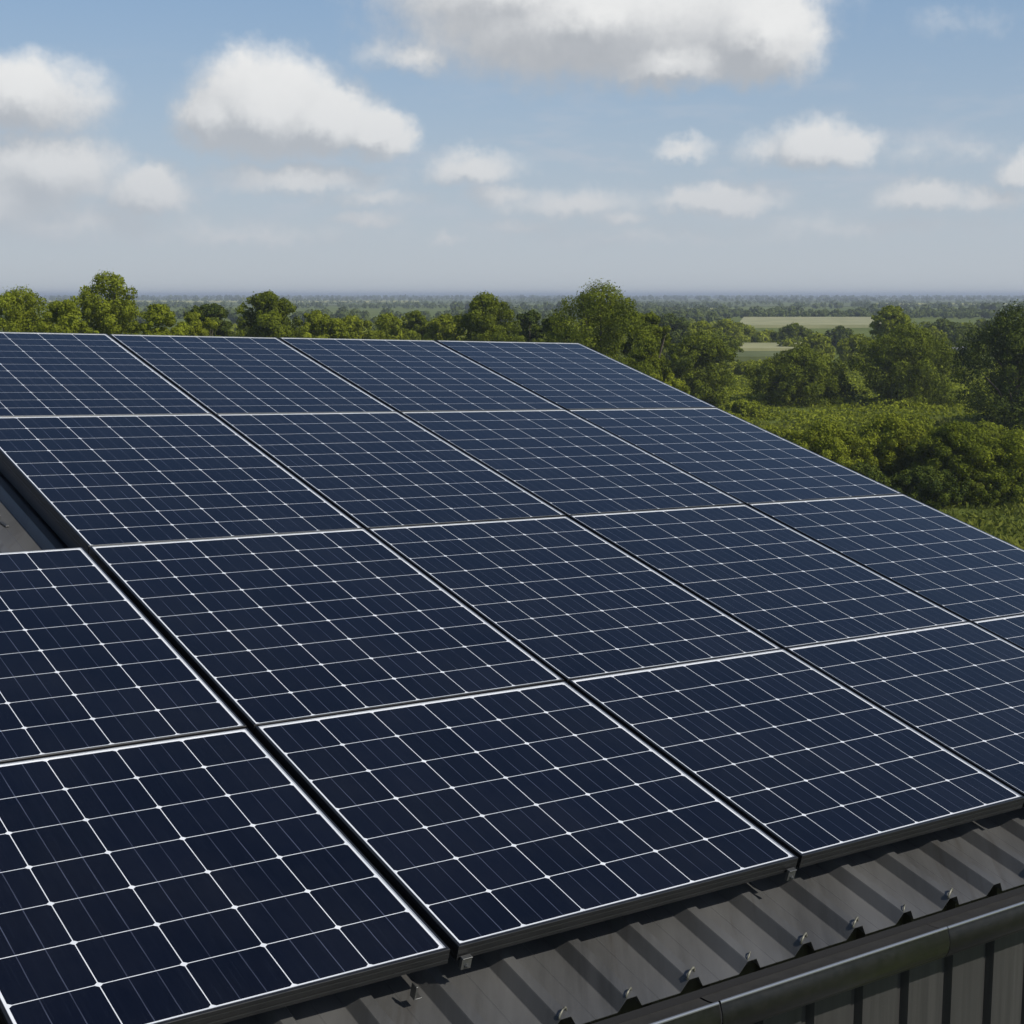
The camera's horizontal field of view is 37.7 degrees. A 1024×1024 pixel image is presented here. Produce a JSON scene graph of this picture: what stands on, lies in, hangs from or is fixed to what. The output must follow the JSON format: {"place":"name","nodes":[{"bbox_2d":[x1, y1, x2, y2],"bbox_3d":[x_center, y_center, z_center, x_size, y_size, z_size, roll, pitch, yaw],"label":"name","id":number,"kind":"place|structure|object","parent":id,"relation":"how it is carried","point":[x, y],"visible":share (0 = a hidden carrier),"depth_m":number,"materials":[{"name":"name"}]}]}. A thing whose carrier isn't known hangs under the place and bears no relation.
{"place":"outdoors","nodes":[
{"label":"outdoors","id":0,"kind":"place"},
{"bbox_2d":[37,301,418,301],"bbox_3d":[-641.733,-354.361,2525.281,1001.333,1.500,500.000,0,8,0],"label":"field","id":1,"kind":"structure","parent":0,"point":[237,301],"depth_m":2355.21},
{"bbox_2d":[170,304,534,305],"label":"field","id":2,"kind":"structure","parent":0,"point":[347,304],"depth_m":1611.42,"materials":[{"name":"green plant"}]},
{"bbox_2d":[0,296,1023,543],"bbox_3d":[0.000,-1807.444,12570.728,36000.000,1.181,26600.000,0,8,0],"label":"ground","id":3,"kind":"structure","parent":0,"point":[374,312],"depth_m":1012.10,"materials":[{"name":"green plant"}]},
{"bbox_2d":[0,284,56,332],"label":"tree","id":4,"kind":"object","parent":3,"relation":"on","point":[21,315],"visible":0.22,"depth_m":94.19,"materials":[{"name":"green plant"}]},
{"bbox_2d":[36,298,98,333],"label":"bush","id":5,"kind":"object","parent":3,"relation":"on","point":[65,313],"visible":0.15,"depth_m":90.83,"materials":[{"name":"green plant"}]},
{"bbox_2d":[70,269,146,334],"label":"tree","id":6,"kind":"object","parent":3,"relation":"on","point":[114,313],"visible":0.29,"depth_m":96.02,"materials":[{"name":"green plant"}]},
{"bbox_2d":[126,302,188,335],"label":"bush","id":7,"kind":"object","parent":3,"relation":"on","point":[158,314],"visible":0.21,"depth_m":93.03,"materials":[{"name":"green plant"}]},
{"bbox_2d":[183,310,220,335],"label":"bush","id":8,"kind":"object","parent":3,"relation":"on","point":[194,322],"visible":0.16,"depth_m":108.54,"materials":[{"name":"green plant"}]},
{"bbox_2d":[183,303,234,336],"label":"tree","id":9,"kind":"object","parent":3,"relation":"on","point":[215,311],"visible":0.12,"depth_m":126.49,"materials":[{"name":"green plant"}]},
{"bbox_2d":[235,289,306,338],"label":"tree","id":10,"kind":"object","parent":3,"relation":"on","point":[271,309],"visible":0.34,"depth_m":119.97,"materials":[{"name":"green plant"}]},
{"bbox_2d":[295,309,349,338],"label":"bush","id":11,"kind":"object","parent":3,"relation":"on","point":[316,324],"visible":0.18,"depth_m":124.35,"materials":[{"name":"green plant"}]},
{"bbox_2d":[328,314,386,338],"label":"bush","id":12,"kind":"object","parent":3,"relation":"on","point":[355,325],"visible":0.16,"depth_m":138.45,"materials":[{"name":"green plant"}]},
{"bbox_2d":[367,312,417,339],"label":"bush","id":13,"kind":"object","parent":3,"relation":"on","point":[390,324],"visible":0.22,"depth_m":144.17,"materials":[{"name":"green plant"}]},
{"bbox_2d":[401,310,433,339],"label":"tree","id":14,"kind":"object","parent":3,"relation":"on","point":[417,322],"visible":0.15,"depth_m":148.43,"materials":[{"name":"green plant"}]},
{"bbox_2d":[175,316,691,359],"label":"hedgerow","id":15,"kind":"object","parent":3,"relation":"on","point":[233,328],"visible":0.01,"depth_m":322.42,"materials":[{"name":"green plant"}]},
{"bbox_2d":[424,313,466,340],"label":"bush","id":16,"kind":"object","parent":3,"relation":"on","point":[443,327],"visible":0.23,"depth_m":136.30,"materials":[{"name":"green plant"}]},
{"bbox_2d":[445,290,526,341],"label":"tree","id":17,"kind":"object","parent":3,"relation":"on","point":[482,318],"visible":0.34,"depth_m":121.93,"materials":[{"name":"green plant"}]},
{"bbox_2d":[2,294,1023,299],"bbox_3d":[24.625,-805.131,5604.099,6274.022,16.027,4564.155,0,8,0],"label":"woodland","id":18,"kind":"object","parent":3,"relation":"on","point":[697,297],"visible":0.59,"depth_m":3600.65,"materials":[{"name":"green plant"}]},
{"bbox_2d":[36,296,1023,308],"bbox_3d":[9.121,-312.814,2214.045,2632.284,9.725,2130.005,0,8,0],"label":"woodland","id":19,"kind":"object","parent":3,"relation":"on","point":[866,303],"visible":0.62,"depth_m":1734.56,"materials":[{"name":"green plant"}]},
{"bbox_2d":[512,309,547,341],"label":"bush","id":20,"kind":"object","parent":3,"relation":"on","point":[529,319],"visible":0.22,"depth_m":132.37,"materials":[{"name":"green plant"}]},
{"bbox_2d":[532,316,575,342],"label":"bush","id":21,"kind":"object","parent":3,"relation":"on","point":[537,328],"visible":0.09,"depth_m":110.94,"materials":[{"name":"green plant"}]},
{"bbox_2d":[129,300,1023,325],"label":"woodland","id":22,"kind":"object","parent":3,"relation":"on","point":[701,312],"visible":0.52,"depth_m":719.08,"materials":[{"name":"green plant"}]},
{"bbox_2d":[542,278,658,377],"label":"tree","id":23,"kind":"object","parent":3,"relation":"on","point":[593,314],"visible":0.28,"depth_m":104.01,"materials":[{"name":"green plant"}]},
{"bbox_2d":[620,311,677,380],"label":"tree","id":24,"kind":"object","parent":3,"relation":"on","point":[655,358],"visible":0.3,"depth_m":110.77,"materials":[{"name":"green plant"}]},
{"bbox_2d":[657,324,669,358],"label":"bush","id":25,"kind":"object","parent":3,"relation":"on","point":[666,355],"visible":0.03,"depth_m":238.07,"materials":[{"name":"green plant"}]},
{"bbox_2d":[651,366,690,394],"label":"bush","id":26,"kind":"object","parent":3,"relation":"on","point":[672,382],"visible":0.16,"depth_m":110.82,"materials":[{"name":"green plant"}]},
{"bbox_2d":[658,313,690,359],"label":"bush","id":27,"kind":"object","parent":3,"relation":"on","point":[677,325],"visible":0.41,"depth_m":258.13,"materials":[{"name":"green plant"}]},
{"bbox_2d":[666,330,737,406],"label":"tree","id":28,"kind":"object","parent":3,"relation":"on","point":[698,353],"visible":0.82,"depth_m":139.95,"materials":[{"name":"green plant"}]},
{"bbox_2d":[682,319,721,343],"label":"bush","id":29,"kind":"object","parent":3,"relation":"on","point":[700,326],"visible":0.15,"depth_m":232.45,"materials":[{"name":"green plant"}]},
{"bbox_2d":[710,330,743,369],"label":"bush","id":30,"kind":"object","parent":3,"relation":"on","point":[729,340],"visible":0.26,"depth_m":212.68,"materials":[{"name":"green plant"}]},
{"bbox_2d":[709,318,746,346],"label":"bush","id":31,"kind":"object","parent":3,"relation":"on","point":[728,326],"visible":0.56,"depth_m":296.26,"materials":[{"name":"green plant"}]},
{"bbox_2d":[723,408,754,422],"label":"bush","id":32,"kind":"object","parent":3,"relation":"on","point":[738,415],"visible":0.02,"depth_m":117.89,"materials":[{"name":"green plant"}]},
{"bbox_2d":[718,397,767,420],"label":"bush","id":33,"kind":"object","parent":3,"relation":"on","point":[746,408],"visible":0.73,"depth_m":133.28,"materials":[{"name":"green plant"}]},
{"bbox_2d":[735,322,755,342],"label":"bush","id":34,"kind":"object","parent":3,"relation":"on","point":[746,330],"visible":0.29,"depth_m":326.17,"materials":[{"name":"green plant"}]},
{"bbox_2d":[754,329,778,342],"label":"bush","id":35,"kind":"object","parent":3,"relation":"on","point":[769,333],"visible":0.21,"depth_m":341.89,"materials":[{"name":"green plant"}]},
{"bbox_2d":[759,424,802,438],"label":"bush","id":36,"kind":"object","parent":3,"relation":"on","point":[782,432],"visible":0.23,"depth_m":111.71,"materials":[{"name":"green plant"}]},
{"bbox_2d":[776,338,801,346],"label":"bush","id":37,"kind":"object","parent":3,"relation":"on","point":[790,342],"visible":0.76,"depth_m":297.20,"materials":[{"name":"green plant"}]},
{"bbox_2d":[770,323,813,342],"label":"bush","id":38,"kind":"object","parent":3,"relation":"on","point":[795,331],"visible":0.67,"depth_m":326.14,"materials":[{"name":"green plant"}]},
{"bbox_2d":[742,343,858,407],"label":"tree","id":39,"kind":"object","parent":3,"relation":"on","point":[804,370],"visible":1,"depth_m":145.80,"materials":[{"name":"green plant"}]},
{"bbox_2d":[799,331,836,361],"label":"bush","id":40,"kind":"object","parent":3,"relation":"on","point":[819,342],"visible":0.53,"depth_m":247.22,"materials":[{"name":"green plant"}]},
{"bbox_2d":[670,318,985,374],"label":"scrubland","id":41,"kind":"structure","parent":3,"relation":"on","point":[740,368],"depth_m":323.53,"materials":[{"name":"green plant"}]},
{"bbox_2d":[786,417,878,467],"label":"bush","id":42,"kind":"object","parent":3,"relation":"on","point":[831,441],"visible":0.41,"depth_m":81.55,"materials":[{"name":"green plant"}]},
{"bbox_2d":[816,420,860,434],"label":"bush","id":43,"kind":"object","parent":3,"relation":"on","point":[847,427],"visible":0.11,"depth_m":111.89,"materials":[{"name":"green plant"}]},
{"bbox_2d":[824,325,855,346],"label":"bush","id":44,"kind":"object","parent":3,"relation":"on","point":[839,332],"visible":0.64,"depth_m":326.38,"materials":[{"name":"green plant"}]},
{"bbox_2d":[680,359,1022,506],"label":"scrub","id":45,"kind":"object","parent":3,"relation":"on","point":[740,389],"visible":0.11,"depth_m":140.16,"materials":[{"name":"green plant"}]},
{"bbox_2d":[835,333,873,361],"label":"bush","id":46,"kind":"object","parent":3,"relation":"on","point":[847,346],"visible":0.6,"depth_m":233.36,"materials":[{"name":"green plant"}]},
{"bbox_2d":[848,462,893,488],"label":"bush","id":47,"kind":"object","parent":3,"relation":"on","point":[872,472],"visible":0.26,"depth_m":78.98,"materials":[{"name":"green plant"}]},
{"bbox_2d":[751,414,1023,549],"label":"grass","id":48,"kind":"structure","parent":3,"relation":"on","point":[992,524],"depth_m":74.50,"materials":[{"name":"green plant"}]},
{"bbox_2d":[846,413,932,480],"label":"bush","id":49,"kind":"object","parent":3,"relation":"on","point":[888,439],"visible":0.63,"depth_m":83.27,"materials":[{"name":"green plant"}]},
{"bbox_2d":[869,305,910,365],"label":"tree","id":50,"kind":"object","parent":3,"relation":"on","point":[887,317],"visible":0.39,"depth_m":209.15,"materials":[{"name":"green plant"}]},
{"bbox_2d":[864,411,939,434],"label":"bush","id":51,"kind":"object","parent":3,"relation":"on","point":[924,421],"visible":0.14,"depth_m":111.27,"materials":[{"name":"green plant"}]},
{"bbox_2d":[843,319,967,409],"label":"tree","id":52,"kind":"object","parent":3,"relation":"on","point":[911,354],"visible":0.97,"depth_m":143.12,"materials":[{"name":"green plant"}]},
{"bbox_2d":[886,465,971,509],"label":"bush","id":53,"kind":"object","parent":3,"relation":"on","point":[925,481],"visible":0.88,"depth_m":78.73,"materials":[{"name":"green plant"}]},
{"bbox_2d":[926,325,947,345],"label":"bush","id":54,"kind":"object","parent":3,"relation":"on","point":[934,330],"visible":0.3,"depth_m":257.43,"materials":[{"name":"green plant"}]},
{"bbox_2d":[923,318,960,341],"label":"bush","id":55,"kind":"object","parent":3,"relation":"on","point":[947,326],"visible":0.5,"depth_m":325.45,"materials":[{"name":"green plant"}]},
{"bbox_2d":[905,419,994,502],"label":"bush","id":56,"kind":"object","parent":3,"relation":"on","point":[955,446],"visible":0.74,"depth_m":80.34,"materials":[{"name":"green plant"}]},
{"bbox_2d":[946,320,986,351],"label":"bush","id":57,"kind":"object","parent":3,"relation":"on","point":[959,334],"visible":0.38,"depth_m":296.77,"materials":[{"name":"green plant"}]},
{"bbox_2d":[948,299,1023,432],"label":"tree","id":58,"kind":"object","parent":3,"relation":"on","point":[1006,336],"visible":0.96,"depth_m":116.70,"materials":[{"name":"green plant"}]},
{"bbox_2d":[976,318,997,331],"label":"bush","id":59,"kind":"object","parent":3,"relation":"on","point":[979,325],"visible":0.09,"depth_m":336.42,"materials":[{"name":"green plant"}]},
{"bbox_2d":[958,464,1023,507],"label":"bush","id":60,"kind":"object","parent":3,"relation":"on","point":[1005,486],"visible":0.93,"depth_m":78.62,"materials":[{"name":"green plant"}]},
{"bbox_2d":[970,418,1014,439],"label":"bush","id":61,"kind":"object","parent":3,"relation":"on","point":[994,430],"visible":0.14,"depth_m":105.76,"materials":[{"name":"green plant"}]},
{"bbox_2d":[968,425,1023,503],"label":"bush","id":62,"kind":"object","parent":3,"relation":"on","point":[1008,451],"visible":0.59,"depth_m":79.73,"materials":[{"name":"green plant"}]},
{"bbox_2d":[0,0,1023,295],"label":"sky","id":63,"kind":"structure","parent":0,"point":[168,147],"materials":[{"name":"blue"}]},
{"bbox_2d":[733,351,784,361],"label":"field","id":64,"kind":"structure","parent":0,"point":[751,355],"depth_m":253.02,"materials":[{"name":"green plant"}]},
{"bbox_2d":[500,300,1021,301],"bbox_3d":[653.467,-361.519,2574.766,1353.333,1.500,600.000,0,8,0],"label":"field","id":65,"kind":"structure","parent":0,"point":[792,301],"depth_m":2783.48,"materials":[{"name":"green plant"}]},
{"bbox_2d":[738,343,800,350],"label":"field","id":66,"kind":"structure","parent":0,"point":[760,347],"depth_m":291.58,"materials":[{"name":"plant"}]},
{"bbox_2d":[739,317,880,327],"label":"field","id":67,"kind":"structure","parent":0,"point":[811,322],"depth_m":577.66,"materials":[{"name":"plant"}]},
{"bbox_2d":[658,305,1014,306],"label":"field","id":68,"kind":"structure","parent":0,"point":[805,306],"depth_m":1406.90,"materials":[{"name":"green plant"}]},
{"bbox_2d":[873,303,1016,304],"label":"field","id":69,"kind":"structure","parent":0,"point":[952,303],"depth_m":1801.01,"materials":[{"name":"green plant"}]},
{"label":"yard","id":70,"kind":"structure","parent":0,"visible":0},
{"bbox_2d":[0,472,1023,1023],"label":"metal building","id":71,"kind":"structure","parent":70,"relation":"on","point":[926,928],"depth_m":3.58,"materials":[{"name":"paint"}]},
{"bbox_2d":[0,515,8,526],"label":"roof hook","id":72,"kind":"object","parent":71,"relation":"attached to","point":[3,523],"visible":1,"depth_m":5.08,"materials":[{"name":"metal"}]},
{"bbox_2d":[0,461,78,547],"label":"mounting rail","id":73,"kind":"object","parent":71,"relation":"attached to","point":[45,515],"visible":0.05,"depth_m":5.15,"materials":[{"name":"grey metal"}]},
{"bbox_2d":[0,332,211,416],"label":"solar panel","id":74,"kind":"object","parent":73,"relation":"attached to","point":[64,374],"visible":0.9,"depth_m":6.38,"materials":[{"name":"glass"}]},
{"bbox_2d":[0,414,362,553],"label":"solar panel","id":75,"kind":"object","parent":73,"relation":"on","point":[86,482],"visible":0.91,"depth_m":5.37,"materials":[{"name":"glass"}]},
{"bbox_2d":[89,528,563,734],"bbox_3d":[-0.587,0.313,4.528,0.989,0.036,1.198,-4,23,-36],"label":"solar panel","id":76,"kind":"object","parent":73,"relation":"attached to","point":[258,630],"visible":0.91,"depth_m":4.44,"materials":[{"name":"glass"}]},
{"bbox_2d":[215,412,565,529],"bbox_3d":[-0.516,-0.182,6.018,0.884,0.037,1.294,-4,23,-36],"label":"solar panel","id":77,"kind":"object","parent":73,"relation":"attached to","point":[368,470],"visible":0.83,"depth_m":5.95,"materials":[{"name":"glass"}]},
{"bbox_2d":[410,982,421,1000],"bbox_3d":[-0.194,0.974,3.052,0.018,0.032,0.018,-4,23,-36],"label":"roof bracket","id":78,"kind":"object","parent":71,"relation":"attached to","point":[414,995],"visible":1,"depth_m":3.05,"materials":[{"name":"metal"}]},
{"bbox_3d":[-0.813,0.546,3.901,0.030,0.072,1.996,-4,23,-36],"label":"rail","id":79,"kind":"object","parent":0,"visible":0},
{"bbox_2d":[0,728,449,1023],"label":"solar panel","id":80,"kind":"object","parent":79,"relation":"attached to","point":[221,877],"visible":1,"depth_m":3.08,"materials":[{"name":"glass"}]},
{"label":"rail","id":81,"kind":"object","parent":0,"visible":0},
{"bbox_2d":[254,681,797,960],"bbox_3d":[0.020,0.705,3.715,0.989,0.035,0.966,-3,23,-36],"label":"solar panel","id":82,"kind":"object","parent":81,"relation":"attached to","point":[476,824],"visible":0.97,"depth_m":3.62,"materials":[{"name":"glass"}]},
{"bbox_2d":[459,954,472,969],"bbox_3d":[-0.094,0.924,3.073,0.024,0.029,0.018,-3,23,-36],"label":"end clamp","id":83,"kind":"object","parent":82,"relation":"attached to","point":[465,961],"visible":1,"depth_m":3.07,"materials":[{"name":"metal"}]},
{"bbox_2d":[785,867,796,880],"bbox_3d":[0.675,0.877,3.624,0.024,0.028,0.018,-3,23,-35],"label":"end clamp","id":84,"kind":"object","parent":82,"relation":"attached to","point":[790,873],"visible":1,"depth_m":3.62,"materials":[{"name":"metal"}]},
{"bbox_3d":[0.024,-0.003,5.957,0.030,0.072,4.530,-4,23,-36],"label":"rail","id":85,"kind":"object","parent":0,"visible":0},
{"bbox_2d":[367,516,781,682],"bbox_3d":[0.183,0.268,5.081,0.884,0.035,1.198,-3,23,-36],"label":"solar panel","id":86,"kind":"object","parent":85,"relation":"attached to","point":[566,598],"visible":0.87,"depth_m":5.01,"materials":[{"name":"glass"}]},
{"bbox_2d":[568,649,1023,867],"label":"solar panel","id":87,"kind":"object","parent":85,"relation":"attached to","point":[805,763],"visible":0.94,"depth_m":4.19,"materials":[{"name":"glass"}]},
{"label":"rail","id":88,"kind":"object","parent":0,"visible":0},
{"bbox_2d":[569,504,967,649],"bbox_3d":[0.936,0.221,5.621,0.944,0.038,1.198,-3,23,-36],"label":"solar panel","id":89,"kind":"object","parent":88,"relation":"attached to","point":[780,585],"visible":0.86,"depth_m":5.55,"materials":[{"name":"glass"}]},
{"bbox_2d":[786,622,1023,806],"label":"solar panel","id":90,"kind":"object","parent":88,"relation":"attached to","point":[957,689],"visible":0.9,"depth_m":4.82,"materials":[{"name":"glass"}]},
{"label":"rail","id":91,"kind":"object","parent":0,"visible":0},
{"bbox_2d":[748,494,1023,622],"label":"solar panel","id":92,"kind":"object","parent":91,"relation":"attached to","point":[963,570],"visible":0.88,"depth_m":6.18,"materials":[{"name":"glass"}]},
{"bbox_2d":[972,614,1023,649],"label":"solar panel","id":93,"kind":"object","parent":91,"relation":"attached to","point":[1010,629],"visible":0.7,"depth_m":5.44,"materials":[{"name":"glass"}]},
{"label":"rail","id":94,"kind":"object","parent":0,"visible":0},
{"bbox_2d":[0,547,245,763],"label":"solar panel","id":95,"kind":"object","parent":94,"relation":"attached to","point":[91,657],"visible":0.89,"depth_m":3.92,"materials":[{"name":"glass"}]},
{"label":"rail","id":96,"kind":"object","parent":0,"visible":0},
{"bbox_2d":[279,337,564,412],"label":"solar panel","id":97,"kind":"object","parent":96,"relation":"attached to","point":[399,376],"visible":0.84,"depth_m":7.45,"materials":[{"name":"glass"}]},
{"bbox_2d":[400,410,744,516],"bbox_3d":[0.236,-0.228,6.557,0.944,0.038,1.294,-4,23,-36],"label":"solar panel","id":98,"kind":"object","parent":96,"relation":"attached to","point":[567,463],"visible":0.88,"depth_m":6.49,"materials":[{"name":"glass"}]},
{"label":"rail","id":99,"kind":"object","parent":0,"visible":0},
{"bbox_2d":[436,340,716,409],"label":"solar panel","id":100,"kind":"object","parent":99,"relation":"attached to","point":[572,376],"visible":0.87,"depth_m":8.03,"materials":[{"name":"glass"}]},
{"bbox_2d":[567,408,901,504],"bbox_3d":[1.035,-0.276,7.130,0.998,0.037,1.294,-4,23,-36],"label":"solar panel","id":101,"kind":"object","parent":99,"relation":"attached to","point":[741,460],"visible":0.86,"depth_m":7.07,"materials":[{"name":"glass"}]},
{"label":"rail","id":102,"kind":"object","parent":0,"visible":0},
{"bbox_2d":[109,334,396,414],"bbox_3d":[-1.224,-0.635,6.966,0.884,0.036,1.228,-3,23,-36],"label":"solar panel","id":103,"kind":"object","parent":102,"relation":"attached to","point":[213,375],"visible":0.8,"depth_m":6.91,"materials":[{"name":"glass"}]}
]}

